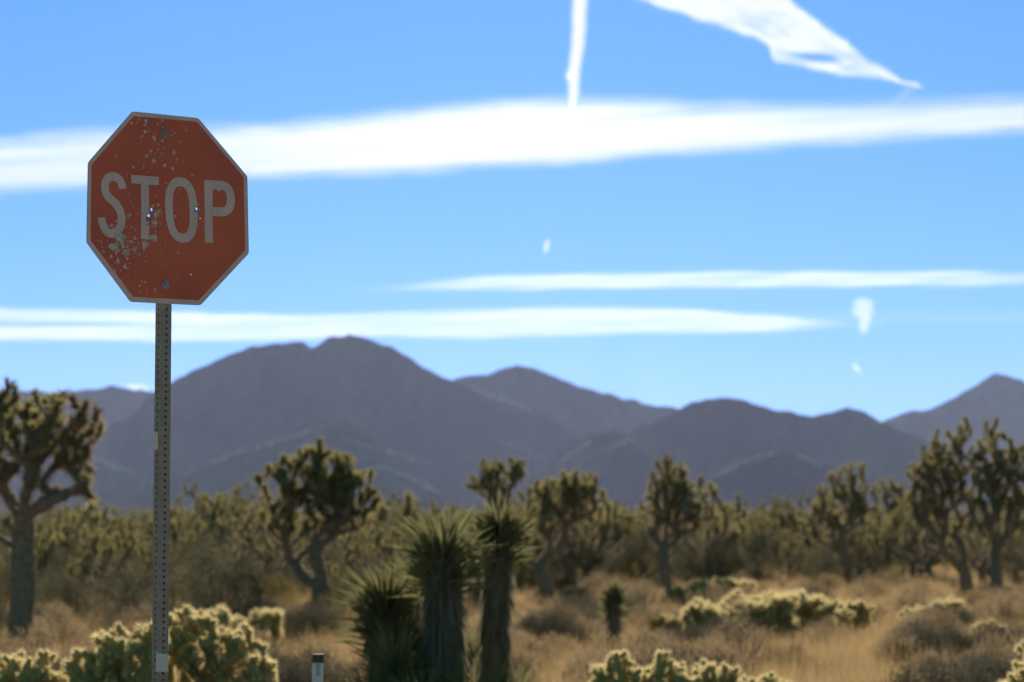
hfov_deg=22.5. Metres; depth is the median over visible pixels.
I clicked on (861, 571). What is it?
desert shrub
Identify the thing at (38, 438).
joshua tree
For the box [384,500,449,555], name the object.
joshua tree
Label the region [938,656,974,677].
dry shrub
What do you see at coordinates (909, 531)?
joshua tree
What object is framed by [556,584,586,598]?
dry shrub
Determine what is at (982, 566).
joshua tree
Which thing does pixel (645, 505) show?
joshua tree
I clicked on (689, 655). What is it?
dry shrub
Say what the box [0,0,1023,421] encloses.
sky
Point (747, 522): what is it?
joshua tree
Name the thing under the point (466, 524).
joshua tree
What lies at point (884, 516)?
joshua tree
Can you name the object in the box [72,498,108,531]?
joshua tree
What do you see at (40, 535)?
joshua tree
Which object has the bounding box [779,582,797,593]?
dry shrub
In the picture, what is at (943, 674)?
dry shrub
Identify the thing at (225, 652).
cholla cactus
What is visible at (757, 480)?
hills
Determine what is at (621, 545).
desert shrub
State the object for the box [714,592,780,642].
dry shrub
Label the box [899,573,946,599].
dry shrub
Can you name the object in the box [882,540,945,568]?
desert shrub
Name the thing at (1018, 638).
dry shrub
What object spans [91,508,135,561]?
joshua tree
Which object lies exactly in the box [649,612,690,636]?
cholla cactus
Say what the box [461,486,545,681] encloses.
yucca
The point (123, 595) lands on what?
desert shrub
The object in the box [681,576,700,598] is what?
dry shrub
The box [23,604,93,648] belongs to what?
dry shrub
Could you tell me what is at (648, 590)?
dry shrub
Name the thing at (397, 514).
joshua tree
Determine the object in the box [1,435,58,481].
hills
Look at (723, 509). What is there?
joshua tree
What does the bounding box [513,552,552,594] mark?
desert shrub
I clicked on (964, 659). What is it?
dry shrub
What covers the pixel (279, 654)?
dry shrub
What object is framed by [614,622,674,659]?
dry shrub
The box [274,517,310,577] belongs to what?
joshua tree
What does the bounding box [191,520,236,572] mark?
joshua tree
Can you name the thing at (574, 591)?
dry shrub
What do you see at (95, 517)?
joshua tree
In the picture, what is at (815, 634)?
dry shrub
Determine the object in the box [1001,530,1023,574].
joshua tree
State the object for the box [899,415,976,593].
joshua tree
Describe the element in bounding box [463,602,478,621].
dry shrub
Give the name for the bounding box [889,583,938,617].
dry shrub
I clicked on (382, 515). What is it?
joshua tree
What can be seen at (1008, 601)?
dry shrub
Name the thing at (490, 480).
joshua tree
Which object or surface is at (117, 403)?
hills
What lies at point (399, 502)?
joshua tree
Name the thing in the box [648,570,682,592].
dry shrub
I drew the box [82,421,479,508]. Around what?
hills
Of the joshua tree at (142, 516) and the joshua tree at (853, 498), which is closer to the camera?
the joshua tree at (853, 498)
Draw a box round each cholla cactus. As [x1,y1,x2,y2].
[0,646,69,681]
[59,620,170,681]
[168,603,278,681]
[194,606,234,648]
[212,603,284,647]
[587,647,743,681]
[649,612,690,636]
[661,585,688,606]
[679,598,723,638]
[686,575,756,602]
[691,596,774,637]
[716,588,801,639]
[726,587,846,634]
[738,670,793,681]
[827,606,855,631]
[837,599,875,630]
[896,605,929,622]
[915,596,966,626]
[970,619,1006,636]
[997,639,1023,681]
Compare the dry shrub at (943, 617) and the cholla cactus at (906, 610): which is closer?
the dry shrub at (943, 617)
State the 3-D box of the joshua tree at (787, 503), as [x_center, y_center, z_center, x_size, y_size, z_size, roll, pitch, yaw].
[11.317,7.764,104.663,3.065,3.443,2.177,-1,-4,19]
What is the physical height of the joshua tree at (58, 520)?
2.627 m
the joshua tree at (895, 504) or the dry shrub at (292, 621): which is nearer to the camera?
the dry shrub at (292, 621)
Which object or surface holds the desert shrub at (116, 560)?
on the ground at (808, 575)
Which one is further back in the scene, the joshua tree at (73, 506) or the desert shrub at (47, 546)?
the joshua tree at (73, 506)
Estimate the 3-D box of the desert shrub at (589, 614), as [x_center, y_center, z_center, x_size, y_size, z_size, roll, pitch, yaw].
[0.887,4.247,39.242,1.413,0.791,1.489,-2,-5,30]
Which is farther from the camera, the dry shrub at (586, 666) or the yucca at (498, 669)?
the dry shrub at (586, 666)
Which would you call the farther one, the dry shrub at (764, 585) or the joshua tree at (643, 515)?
the joshua tree at (643, 515)
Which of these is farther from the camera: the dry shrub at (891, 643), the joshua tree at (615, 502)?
the joshua tree at (615, 502)
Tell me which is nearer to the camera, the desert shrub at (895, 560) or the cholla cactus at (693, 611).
the cholla cactus at (693, 611)
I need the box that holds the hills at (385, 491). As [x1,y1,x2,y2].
[126,480,451,509]
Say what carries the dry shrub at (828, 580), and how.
on the ground at (808, 575)
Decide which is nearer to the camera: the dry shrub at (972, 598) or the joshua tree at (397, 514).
the dry shrub at (972, 598)
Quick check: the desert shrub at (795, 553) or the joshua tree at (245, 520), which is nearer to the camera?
the joshua tree at (245, 520)
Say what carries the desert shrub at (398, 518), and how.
on the ground at (808, 575)
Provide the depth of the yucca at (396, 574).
24.40 m
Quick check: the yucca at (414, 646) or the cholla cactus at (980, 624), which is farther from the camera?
the cholla cactus at (980, 624)
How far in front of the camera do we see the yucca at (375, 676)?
22.34 m
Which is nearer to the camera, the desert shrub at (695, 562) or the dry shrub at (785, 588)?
the dry shrub at (785, 588)
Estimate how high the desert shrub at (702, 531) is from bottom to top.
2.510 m
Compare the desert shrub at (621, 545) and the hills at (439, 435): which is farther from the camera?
the hills at (439, 435)
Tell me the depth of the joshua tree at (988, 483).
67.11 m
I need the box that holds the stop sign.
[86,112,248,681]
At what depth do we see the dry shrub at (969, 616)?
40.33 m
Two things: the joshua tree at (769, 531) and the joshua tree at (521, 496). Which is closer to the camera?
the joshua tree at (521, 496)
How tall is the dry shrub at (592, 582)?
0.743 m
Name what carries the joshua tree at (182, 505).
on the ground at (808, 575)
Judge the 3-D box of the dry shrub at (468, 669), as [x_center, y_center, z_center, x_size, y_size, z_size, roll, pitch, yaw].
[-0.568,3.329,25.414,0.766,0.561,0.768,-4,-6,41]
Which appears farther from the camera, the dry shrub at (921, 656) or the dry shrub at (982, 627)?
the dry shrub at (982, 627)
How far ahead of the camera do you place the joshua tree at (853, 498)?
85.53 m
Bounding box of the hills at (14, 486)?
[0,481,104,508]
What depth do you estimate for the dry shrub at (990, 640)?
29.27 m
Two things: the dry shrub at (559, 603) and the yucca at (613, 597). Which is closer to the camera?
the yucca at (613, 597)
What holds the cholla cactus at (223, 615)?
on the ground at (808, 575)
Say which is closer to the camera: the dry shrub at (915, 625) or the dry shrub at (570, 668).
the dry shrub at (570, 668)
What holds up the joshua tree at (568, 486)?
on the ground at (808, 575)
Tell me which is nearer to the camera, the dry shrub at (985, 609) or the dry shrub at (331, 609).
the dry shrub at (331, 609)
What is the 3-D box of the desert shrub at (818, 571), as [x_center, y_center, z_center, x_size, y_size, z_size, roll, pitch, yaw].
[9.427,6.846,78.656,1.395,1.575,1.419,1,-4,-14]
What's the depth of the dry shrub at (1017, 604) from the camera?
48.36 m
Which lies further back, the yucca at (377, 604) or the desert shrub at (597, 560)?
the desert shrub at (597, 560)
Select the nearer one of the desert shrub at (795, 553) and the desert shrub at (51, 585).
the desert shrub at (51, 585)
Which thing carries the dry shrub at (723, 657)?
on the ground at (808, 575)
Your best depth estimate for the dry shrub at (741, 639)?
30.90 m
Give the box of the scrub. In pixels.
[0,504,1023,530]
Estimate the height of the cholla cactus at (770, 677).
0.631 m
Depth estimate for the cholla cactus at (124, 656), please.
19.85 m
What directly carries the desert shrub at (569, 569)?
on the ground at (808, 575)
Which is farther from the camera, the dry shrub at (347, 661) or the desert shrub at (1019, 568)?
the desert shrub at (1019, 568)
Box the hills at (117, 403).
[11,385,154,441]
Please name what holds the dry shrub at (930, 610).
on the ground at (808, 575)
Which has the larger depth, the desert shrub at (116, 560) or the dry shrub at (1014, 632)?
the desert shrub at (116, 560)
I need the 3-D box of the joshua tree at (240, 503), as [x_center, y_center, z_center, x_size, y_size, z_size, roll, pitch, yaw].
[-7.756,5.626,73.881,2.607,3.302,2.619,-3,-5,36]
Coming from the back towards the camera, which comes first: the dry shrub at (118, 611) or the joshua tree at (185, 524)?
the joshua tree at (185, 524)
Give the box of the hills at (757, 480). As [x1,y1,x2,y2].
[612,451,1014,509]
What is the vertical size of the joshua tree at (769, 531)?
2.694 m
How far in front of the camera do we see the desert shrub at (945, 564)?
105.73 m
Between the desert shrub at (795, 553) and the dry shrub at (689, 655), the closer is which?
the dry shrub at (689, 655)
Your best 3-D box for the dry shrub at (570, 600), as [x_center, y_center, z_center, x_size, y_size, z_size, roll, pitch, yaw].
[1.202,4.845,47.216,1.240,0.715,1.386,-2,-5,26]
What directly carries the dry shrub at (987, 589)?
on the ground at (808, 575)
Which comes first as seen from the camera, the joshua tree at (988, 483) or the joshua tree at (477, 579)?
the joshua tree at (477, 579)
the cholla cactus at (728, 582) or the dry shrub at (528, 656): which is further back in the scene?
the cholla cactus at (728, 582)
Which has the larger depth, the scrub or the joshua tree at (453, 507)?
the scrub
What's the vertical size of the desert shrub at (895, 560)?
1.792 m
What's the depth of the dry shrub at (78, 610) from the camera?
52.72 m
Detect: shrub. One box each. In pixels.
[0,514,38,585]
[0,534,46,622]
[0,547,9,597]
[0,602,65,632]
[0,616,93,673]
[0,618,11,646]
[0,637,29,661]
[0,639,25,673]
[6,612,57,639]
[6,615,51,645]
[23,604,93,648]
[33,508,64,532]
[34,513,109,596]
[34,527,84,588]
[34,563,85,620]
[35,568,82,602]
[36,599,81,628]
[37,534,113,615]
[47,534,106,596]
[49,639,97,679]
[57,582,105,616]
[76,554,152,637]
[96,572,179,622]
[102,585,172,623]
[105,533,171,596]
[106,600,170,641]
[120,544,198,617]
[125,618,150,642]
[127,513,146,530]
[169,522,242,610]
[172,530,268,618]
[174,624,280,681]
[183,543,243,589]
[190,555,243,607]
[192,552,264,621]
[200,635,310,680]
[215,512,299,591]
[218,621,273,649]
[228,555,298,596]
[229,590,290,620]
[236,595,272,613]
[241,642,359,681]
[247,563,304,607]
[259,574,301,605]
[263,543,339,598]
[268,606,308,639]
[268,631,349,673]
[280,595,345,643]
[293,576,359,624]
[301,595,344,615]
[303,663,364,681]
[309,538,365,588]
[324,649,367,680]
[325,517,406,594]
[327,563,359,607]
[328,525,398,602]
[331,557,386,591]
[344,622,363,645]
[369,504,431,572]
[463,587,484,614]
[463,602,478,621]
[463,614,509,644]
[465,655,479,681]
[470,596,483,615]
[471,614,529,646]
[471,666,538,681]
[473,651,542,681]
[509,597,591,648]
[509,645,550,679]
[510,625,537,653]
[512,631,563,674]
[513,527,568,592]
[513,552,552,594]
[524,593,588,636]
[526,518,603,589]
[530,586,558,604]
[533,595,606,639]
[536,629,580,659]
[546,591,603,618]
[546,617,584,639]
[553,576,585,593]
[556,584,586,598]
[557,649,630,681]
[558,654,596,680]
[560,583,598,605]
[561,612,606,646]
[564,625,649,672]
[565,542,621,583]
[570,647,635,681]
[572,538,613,580]
[577,510,631,578]
[578,568,613,591]
[579,629,694,681]
[582,573,606,590]
[585,583,609,603]
[590,573,651,603]
[590,588,658,630]
[591,617,631,638]
[606,509,653,578]
[611,540,695,572]
[613,512,694,588]
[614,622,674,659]
[618,550,659,585]
[623,573,672,610]
[625,599,666,630]
[627,583,659,602]
[630,635,738,679]
[632,598,677,629]
[634,603,680,635]
[643,631,704,664]
[647,555,696,583]
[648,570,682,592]
[654,617,719,651]
[669,538,723,583]
[670,529,747,579]
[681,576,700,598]
[682,527,754,580]
[683,515,725,574]
[690,580,736,603]
[692,605,767,647]
[693,532,756,580]
[693,609,784,671]
[694,639,762,675]
[714,581,760,605]
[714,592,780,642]
[725,569,756,584]
[729,514,780,573]
[731,664,757,681]
[735,526,784,583]
[754,582,773,593]
[765,638,813,668]
[774,525,806,568]
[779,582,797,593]
[787,584,818,596]
[788,579,836,602]
[793,525,871,575]
[793,578,811,587]
[799,625,845,652]
[800,541,843,587]
[802,612,850,643]
[806,574,838,588]
[814,571,846,592]
[843,561,889,587]
[843,571,893,601]
[856,533,923,575]
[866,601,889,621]
[866,630,926,669]
[869,612,978,667]
[874,563,910,585]
[874,580,890,591]
[876,565,915,590]
[878,608,952,652]
[880,641,1004,681]
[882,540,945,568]
[882,585,927,613]
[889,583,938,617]
[893,610,941,632]
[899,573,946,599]
[899,647,949,679]
[900,596,964,628]
[900,598,980,635]
[911,605,966,634]
[923,517,983,569]
[937,646,996,679]
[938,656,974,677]
[942,609,1017,658]
[947,641,1023,681]
[949,517,1002,569]
[952,506,1012,574]
[953,601,987,623]
[957,654,1014,681]
[960,613,1023,655]
[962,585,996,609]
[963,627,1022,660]
[970,601,998,619]
[972,584,1023,622]
[973,580,997,595]
[983,626,1023,670]
[988,602,1022,624]
[994,586,1014,597]
[994,593,1023,610]
[998,640,1023,672]
[1001,542,1023,587]
[1003,581,1023,606]
[1005,548,1023,585]
[1012,611,1023,624]
[1013,594,1023,614]
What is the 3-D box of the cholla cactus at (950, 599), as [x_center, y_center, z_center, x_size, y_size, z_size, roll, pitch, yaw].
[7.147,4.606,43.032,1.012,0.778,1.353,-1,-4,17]
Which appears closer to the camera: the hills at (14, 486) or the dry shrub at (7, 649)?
the dry shrub at (7, 649)
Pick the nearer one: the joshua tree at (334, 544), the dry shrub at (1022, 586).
the dry shrub at (1022, 586)
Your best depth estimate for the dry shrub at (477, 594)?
50.41 m
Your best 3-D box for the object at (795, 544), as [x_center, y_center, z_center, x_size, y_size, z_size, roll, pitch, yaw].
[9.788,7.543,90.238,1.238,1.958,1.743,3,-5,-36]
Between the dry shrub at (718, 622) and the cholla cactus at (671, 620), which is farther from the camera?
the cholla cactus at (671, 620)
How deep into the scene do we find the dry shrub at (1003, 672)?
23.93 m
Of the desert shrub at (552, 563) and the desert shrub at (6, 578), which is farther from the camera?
the desert shrub at (552, 563)
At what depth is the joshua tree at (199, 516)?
81.14 m
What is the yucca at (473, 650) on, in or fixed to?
on the ground at (808, 575)
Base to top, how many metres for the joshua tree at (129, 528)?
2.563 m
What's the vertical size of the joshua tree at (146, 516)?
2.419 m
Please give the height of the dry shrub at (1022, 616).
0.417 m
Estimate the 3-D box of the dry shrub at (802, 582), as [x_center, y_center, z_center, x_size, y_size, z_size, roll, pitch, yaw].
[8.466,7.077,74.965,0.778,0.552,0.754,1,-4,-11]
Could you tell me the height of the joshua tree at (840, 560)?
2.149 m
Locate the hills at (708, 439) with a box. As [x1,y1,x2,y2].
[511,397,1022,492]
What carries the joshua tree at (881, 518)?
on the ground at (808, 575)
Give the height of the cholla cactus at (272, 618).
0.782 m
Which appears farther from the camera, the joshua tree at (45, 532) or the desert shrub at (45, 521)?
the desert shrub at (45, 521)
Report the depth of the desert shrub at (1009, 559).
78.55 m
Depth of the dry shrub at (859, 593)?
60.87 m
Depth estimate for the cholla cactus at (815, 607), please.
41.80 m
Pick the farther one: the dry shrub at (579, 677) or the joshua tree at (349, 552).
the joshua tree at (349, 552)
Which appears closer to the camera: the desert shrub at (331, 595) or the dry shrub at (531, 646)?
the dry shrub at (531, 646)
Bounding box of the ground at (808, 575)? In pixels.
[2,559,1022,681]
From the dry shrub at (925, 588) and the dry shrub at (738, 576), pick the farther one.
the dry shrub at (738, 576)
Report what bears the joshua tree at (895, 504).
on the ground at (808, 575)
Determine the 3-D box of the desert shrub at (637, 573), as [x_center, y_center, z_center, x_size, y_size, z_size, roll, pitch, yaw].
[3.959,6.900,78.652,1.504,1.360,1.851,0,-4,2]
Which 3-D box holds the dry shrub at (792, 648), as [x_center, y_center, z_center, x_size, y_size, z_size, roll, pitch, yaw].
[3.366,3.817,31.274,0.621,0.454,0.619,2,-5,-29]
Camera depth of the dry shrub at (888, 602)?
52.34 m
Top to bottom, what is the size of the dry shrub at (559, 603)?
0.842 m
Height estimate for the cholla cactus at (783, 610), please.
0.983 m
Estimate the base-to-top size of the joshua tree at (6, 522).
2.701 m
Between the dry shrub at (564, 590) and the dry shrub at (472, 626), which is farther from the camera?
the dry shrub at (564, 590)
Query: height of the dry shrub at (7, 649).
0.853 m
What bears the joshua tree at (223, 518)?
on the ground at (808, 575)
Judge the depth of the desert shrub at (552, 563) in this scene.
71.82 m
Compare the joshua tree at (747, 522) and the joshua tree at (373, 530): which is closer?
the joshua tree at (373, 530)
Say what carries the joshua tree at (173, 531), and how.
on the ground at (808, 575)
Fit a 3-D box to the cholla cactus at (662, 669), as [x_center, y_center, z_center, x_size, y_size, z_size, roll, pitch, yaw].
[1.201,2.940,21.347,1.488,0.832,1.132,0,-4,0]
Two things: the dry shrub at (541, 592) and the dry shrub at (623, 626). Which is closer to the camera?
the dry shrub at (623, 626)
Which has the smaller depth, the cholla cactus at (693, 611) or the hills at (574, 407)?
the cholla cactus at (693, 611)
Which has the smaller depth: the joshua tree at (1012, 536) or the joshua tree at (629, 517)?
the joshua tree at (629, 517)
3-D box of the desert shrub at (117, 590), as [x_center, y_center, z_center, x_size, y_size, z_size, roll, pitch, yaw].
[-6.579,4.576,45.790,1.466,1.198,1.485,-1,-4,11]
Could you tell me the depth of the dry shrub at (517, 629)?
35.13 m
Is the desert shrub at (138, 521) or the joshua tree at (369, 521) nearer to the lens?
the joshua tree at (369, 521)
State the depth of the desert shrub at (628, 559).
91.10 m
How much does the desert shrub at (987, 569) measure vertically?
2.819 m
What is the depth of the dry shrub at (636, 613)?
42.72 m
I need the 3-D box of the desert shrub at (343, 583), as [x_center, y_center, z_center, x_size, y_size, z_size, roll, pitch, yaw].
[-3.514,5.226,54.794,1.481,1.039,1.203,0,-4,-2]
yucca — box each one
[323,655,390,681]
[325,556,422,681]
[342,614,442,681]
[376,549,468,620]
[376,605,471,675]
[378,660,455,681]
[384,501,508,681]
[423,645,520,681]
[460,644,551,681]
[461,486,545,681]
[463,625,481,680]
[595,576,632,646]
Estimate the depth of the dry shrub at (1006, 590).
65.24 m
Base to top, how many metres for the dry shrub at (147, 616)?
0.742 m
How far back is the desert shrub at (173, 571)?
46.45 m
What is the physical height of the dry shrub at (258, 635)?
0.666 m
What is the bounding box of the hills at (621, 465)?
[481,431,696,509]
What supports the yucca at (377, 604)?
on the ground at (808, 575)
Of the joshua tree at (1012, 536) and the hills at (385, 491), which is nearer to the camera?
the joshua tree at (1012, 536)
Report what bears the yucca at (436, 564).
on the ground at (808, 575)
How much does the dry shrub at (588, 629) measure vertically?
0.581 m
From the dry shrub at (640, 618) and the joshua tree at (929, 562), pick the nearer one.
the dry shrub at (640, 618)
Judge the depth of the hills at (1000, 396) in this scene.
7411.91 m
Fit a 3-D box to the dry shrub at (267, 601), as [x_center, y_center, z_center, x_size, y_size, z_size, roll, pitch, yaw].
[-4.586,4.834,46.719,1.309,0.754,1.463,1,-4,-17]
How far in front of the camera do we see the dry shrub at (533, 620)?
37.49 m
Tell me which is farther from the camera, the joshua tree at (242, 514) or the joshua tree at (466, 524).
the joshua tree at (242, 514)
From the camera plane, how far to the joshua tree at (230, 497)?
84.95 m
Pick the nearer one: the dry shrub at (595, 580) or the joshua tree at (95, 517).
the joshua tree at (95, 517)
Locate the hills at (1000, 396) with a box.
[882,373,1023,470]
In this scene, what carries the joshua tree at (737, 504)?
on the ground at (808, 575)
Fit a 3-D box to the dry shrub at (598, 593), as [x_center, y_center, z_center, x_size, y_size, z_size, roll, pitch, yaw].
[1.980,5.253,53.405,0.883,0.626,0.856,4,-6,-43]
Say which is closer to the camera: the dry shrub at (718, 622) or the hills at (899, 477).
the dry shrub at (718, 622)
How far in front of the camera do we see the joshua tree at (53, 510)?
126.91 m
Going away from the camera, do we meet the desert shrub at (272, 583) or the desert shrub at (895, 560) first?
the desert shrub at (272, 583)
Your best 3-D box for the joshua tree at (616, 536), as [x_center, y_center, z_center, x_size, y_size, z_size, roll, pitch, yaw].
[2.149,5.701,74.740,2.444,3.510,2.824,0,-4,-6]
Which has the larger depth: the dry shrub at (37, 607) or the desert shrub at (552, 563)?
the desert shrub at (552, 563)
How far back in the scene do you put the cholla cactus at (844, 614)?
43.86 m
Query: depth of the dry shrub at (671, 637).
29.84 m
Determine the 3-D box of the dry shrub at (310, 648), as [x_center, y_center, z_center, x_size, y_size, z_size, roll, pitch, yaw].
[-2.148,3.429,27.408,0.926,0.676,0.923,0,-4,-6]
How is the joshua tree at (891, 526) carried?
on the ground at (808, 575)
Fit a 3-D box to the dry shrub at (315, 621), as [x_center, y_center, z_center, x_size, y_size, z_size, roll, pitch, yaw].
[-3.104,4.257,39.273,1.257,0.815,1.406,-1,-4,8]
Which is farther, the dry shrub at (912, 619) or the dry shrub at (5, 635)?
the dry shrub at (912, 619)
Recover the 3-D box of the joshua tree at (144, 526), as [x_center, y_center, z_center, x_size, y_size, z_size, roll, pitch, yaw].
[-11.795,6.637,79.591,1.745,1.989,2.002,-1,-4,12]
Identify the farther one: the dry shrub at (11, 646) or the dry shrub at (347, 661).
the dry shrub at (11, 646)
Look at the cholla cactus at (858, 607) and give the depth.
45.01 m
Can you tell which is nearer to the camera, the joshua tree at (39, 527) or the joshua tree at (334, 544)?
the joshua tree at (334, 544)
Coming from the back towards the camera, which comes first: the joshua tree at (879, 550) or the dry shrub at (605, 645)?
the joshua tree at (879, 550)
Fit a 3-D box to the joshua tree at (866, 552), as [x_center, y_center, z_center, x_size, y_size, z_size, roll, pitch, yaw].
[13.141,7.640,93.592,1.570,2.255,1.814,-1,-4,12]
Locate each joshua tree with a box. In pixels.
[0,375,107,647]
[0,499,14,550]
[0,505,37,580]
[0,533,56,561]
[6,530,61,586]
[8,514,55,553]
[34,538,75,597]
[35,504,74,527]
[49,511,72,535]
[51,503,79,517]
[52,502,117,603]
[52,504,96,534]
[66,526,152,617]
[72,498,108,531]
[80,513,126,556]
[81,504,140,590]
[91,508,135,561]
[92,521,184,602]
[106,511,169,565]
[122,525,148,564]
[131,507,152,528]
[143,518,203,589]
[150,504,197,574]
[169,481,240,570]
[169,498,225,549]
[178,501,192,518]
[180,496,238,554]
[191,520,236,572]
[196,491,254,562]
[200,481,277,588]
[220,496,262,554]
[227,500,251,566]
[236,494,260,512]
[237,497,303,577]
[243,521,325,586]
[252,436,384,608]
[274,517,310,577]
[303,509,365,576]
[306,527,363,582]
[331,514,381,573]
[343,521,399,573]
[361,491,402,567]
[364,489,417,559]
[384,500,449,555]
[384,505,419,544]
[386,506,432,565]
[434,502,465,526]
[438,507,474,544]
[457,511,483,603]
[462,509,483,578]
[464,456,526,604]
[492,497,529,543]
[509,485,570,590]
[515,525,544,593]
[521,468,606,596]
[536,473,600,581]
[554,480,628,586]
[569,508,612,572]
[595,499,642,530]
[603,506,639,583]
[617,502,668,568]
[623,513,669,579]
[635,453,719,589]
[636,527,701,566]
[658,474,748,579]
[692,496,753,559]
[711,520,744,576]
[719,492,765,569]
[720,512,787,563]
[723,508,786,574]
[751,492,803,569]
[762,509,802,569]
[764,491,823,569]
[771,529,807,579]
[775,529,805,571]
[787,507,808,551]
[797,492,856,573]
[801,506,860,574]
[804,460,879,584]
[812,531,857,576]
[824,503,864,529]
[837,506,891,562]
[837,514,882,578]
[854,522,892,574]
[860,503,918,559]
[864,504,889,538]
[872,506,946,577]
[874,476,920,573]
[897,511,946,579]
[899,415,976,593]
[901,511,940,581]
[937,500,957,523]
[946,494,1014,587]
[969,416,1023,592]
[988,515,1023,575]
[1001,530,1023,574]
[1013,517,1023,551]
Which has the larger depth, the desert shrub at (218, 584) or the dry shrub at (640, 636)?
the desert shrub at (218, 584)
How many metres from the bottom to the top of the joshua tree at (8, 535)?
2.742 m
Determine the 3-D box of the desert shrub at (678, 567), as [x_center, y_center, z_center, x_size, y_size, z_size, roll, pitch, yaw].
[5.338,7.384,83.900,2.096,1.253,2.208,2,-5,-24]
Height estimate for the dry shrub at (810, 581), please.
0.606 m
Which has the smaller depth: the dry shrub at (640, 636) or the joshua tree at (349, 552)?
the dry shrub at (640, 636)
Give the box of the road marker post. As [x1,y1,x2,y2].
[312,654,323,681]
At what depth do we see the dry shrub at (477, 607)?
49.61 m
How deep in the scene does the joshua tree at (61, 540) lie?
59.90 m
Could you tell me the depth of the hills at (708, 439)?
4932.05 m
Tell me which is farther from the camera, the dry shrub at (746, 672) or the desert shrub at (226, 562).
the desert shrub at (226, 562)
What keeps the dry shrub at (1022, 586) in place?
on the ground at (808, 575)
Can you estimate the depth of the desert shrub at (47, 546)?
64.52 m
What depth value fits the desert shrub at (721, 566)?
80.64 m
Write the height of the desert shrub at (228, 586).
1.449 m
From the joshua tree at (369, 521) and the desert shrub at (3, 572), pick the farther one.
the joshua tree at (369, 521)
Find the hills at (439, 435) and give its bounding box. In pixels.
[40,334,586,505]
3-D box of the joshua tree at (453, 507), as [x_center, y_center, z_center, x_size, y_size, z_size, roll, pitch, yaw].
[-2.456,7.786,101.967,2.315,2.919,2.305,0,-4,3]
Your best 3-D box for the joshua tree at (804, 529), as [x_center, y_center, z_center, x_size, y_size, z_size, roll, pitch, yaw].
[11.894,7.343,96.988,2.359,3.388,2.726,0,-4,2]
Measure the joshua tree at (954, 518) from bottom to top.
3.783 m
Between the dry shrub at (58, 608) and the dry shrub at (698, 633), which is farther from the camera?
the dry shrub at (58, 608)
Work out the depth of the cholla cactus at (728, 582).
55.70 m
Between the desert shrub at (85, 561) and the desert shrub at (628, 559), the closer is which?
the desert shrub at (85, 561)
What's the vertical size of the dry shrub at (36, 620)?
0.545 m
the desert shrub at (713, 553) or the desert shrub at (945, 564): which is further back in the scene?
the desert shrub at (945, 564)
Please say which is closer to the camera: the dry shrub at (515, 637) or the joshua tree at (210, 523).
the dry shrub at (515, 637)
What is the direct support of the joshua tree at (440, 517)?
on the ground at (808, 575)
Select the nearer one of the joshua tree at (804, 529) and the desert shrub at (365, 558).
the desert shrub at (365, 558)
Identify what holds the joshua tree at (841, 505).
on the ground at (808, 575)
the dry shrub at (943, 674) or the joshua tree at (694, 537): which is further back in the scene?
the joshua tree at (694, 537)
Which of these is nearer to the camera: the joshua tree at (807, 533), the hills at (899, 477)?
the joshua tree at (807, 533)
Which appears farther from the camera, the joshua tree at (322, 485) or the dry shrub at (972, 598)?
the dry shrub at (972, 598)
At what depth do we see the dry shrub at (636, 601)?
44.02 m
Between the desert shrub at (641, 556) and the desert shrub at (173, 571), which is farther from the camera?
the desert shrub at (641, 556)
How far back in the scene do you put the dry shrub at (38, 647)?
28.84 m
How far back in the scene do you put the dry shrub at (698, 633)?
34.92 m
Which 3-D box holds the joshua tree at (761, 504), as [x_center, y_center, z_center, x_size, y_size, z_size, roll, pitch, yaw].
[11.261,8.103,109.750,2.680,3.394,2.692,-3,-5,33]
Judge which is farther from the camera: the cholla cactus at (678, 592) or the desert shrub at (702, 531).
the desert shrub at (702, 531)
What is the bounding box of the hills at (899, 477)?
[882,471,1023,498]
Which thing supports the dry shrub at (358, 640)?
on the ground at (808, 575)
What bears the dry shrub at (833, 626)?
on the ground at (808, 575)
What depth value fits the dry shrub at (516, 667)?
26.72 m
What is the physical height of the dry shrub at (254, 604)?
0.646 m
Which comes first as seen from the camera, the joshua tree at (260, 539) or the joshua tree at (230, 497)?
the joshua tree at (260, 539)
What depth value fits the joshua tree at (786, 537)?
97.62 m
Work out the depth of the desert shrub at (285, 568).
59.90 m
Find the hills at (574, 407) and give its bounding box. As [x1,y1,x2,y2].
[452,365,677,435]
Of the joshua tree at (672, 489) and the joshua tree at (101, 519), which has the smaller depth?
the joshua tree at (672, 489)
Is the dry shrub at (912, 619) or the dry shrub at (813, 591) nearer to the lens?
the dry shrub at (912, 619)
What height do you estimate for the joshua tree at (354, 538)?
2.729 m
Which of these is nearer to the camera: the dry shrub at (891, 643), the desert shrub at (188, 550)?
the dry shrub at (891, 643)
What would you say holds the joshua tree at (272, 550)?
on the ground at (808, 575)
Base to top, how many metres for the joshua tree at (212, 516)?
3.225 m
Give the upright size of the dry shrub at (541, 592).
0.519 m
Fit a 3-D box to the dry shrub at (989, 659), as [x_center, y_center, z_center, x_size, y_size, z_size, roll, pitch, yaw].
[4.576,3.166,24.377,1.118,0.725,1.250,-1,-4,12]
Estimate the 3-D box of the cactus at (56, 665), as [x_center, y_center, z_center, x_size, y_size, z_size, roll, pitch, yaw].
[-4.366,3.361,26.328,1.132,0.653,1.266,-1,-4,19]
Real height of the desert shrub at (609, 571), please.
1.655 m
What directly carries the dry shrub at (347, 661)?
on the ground at (808, 575)

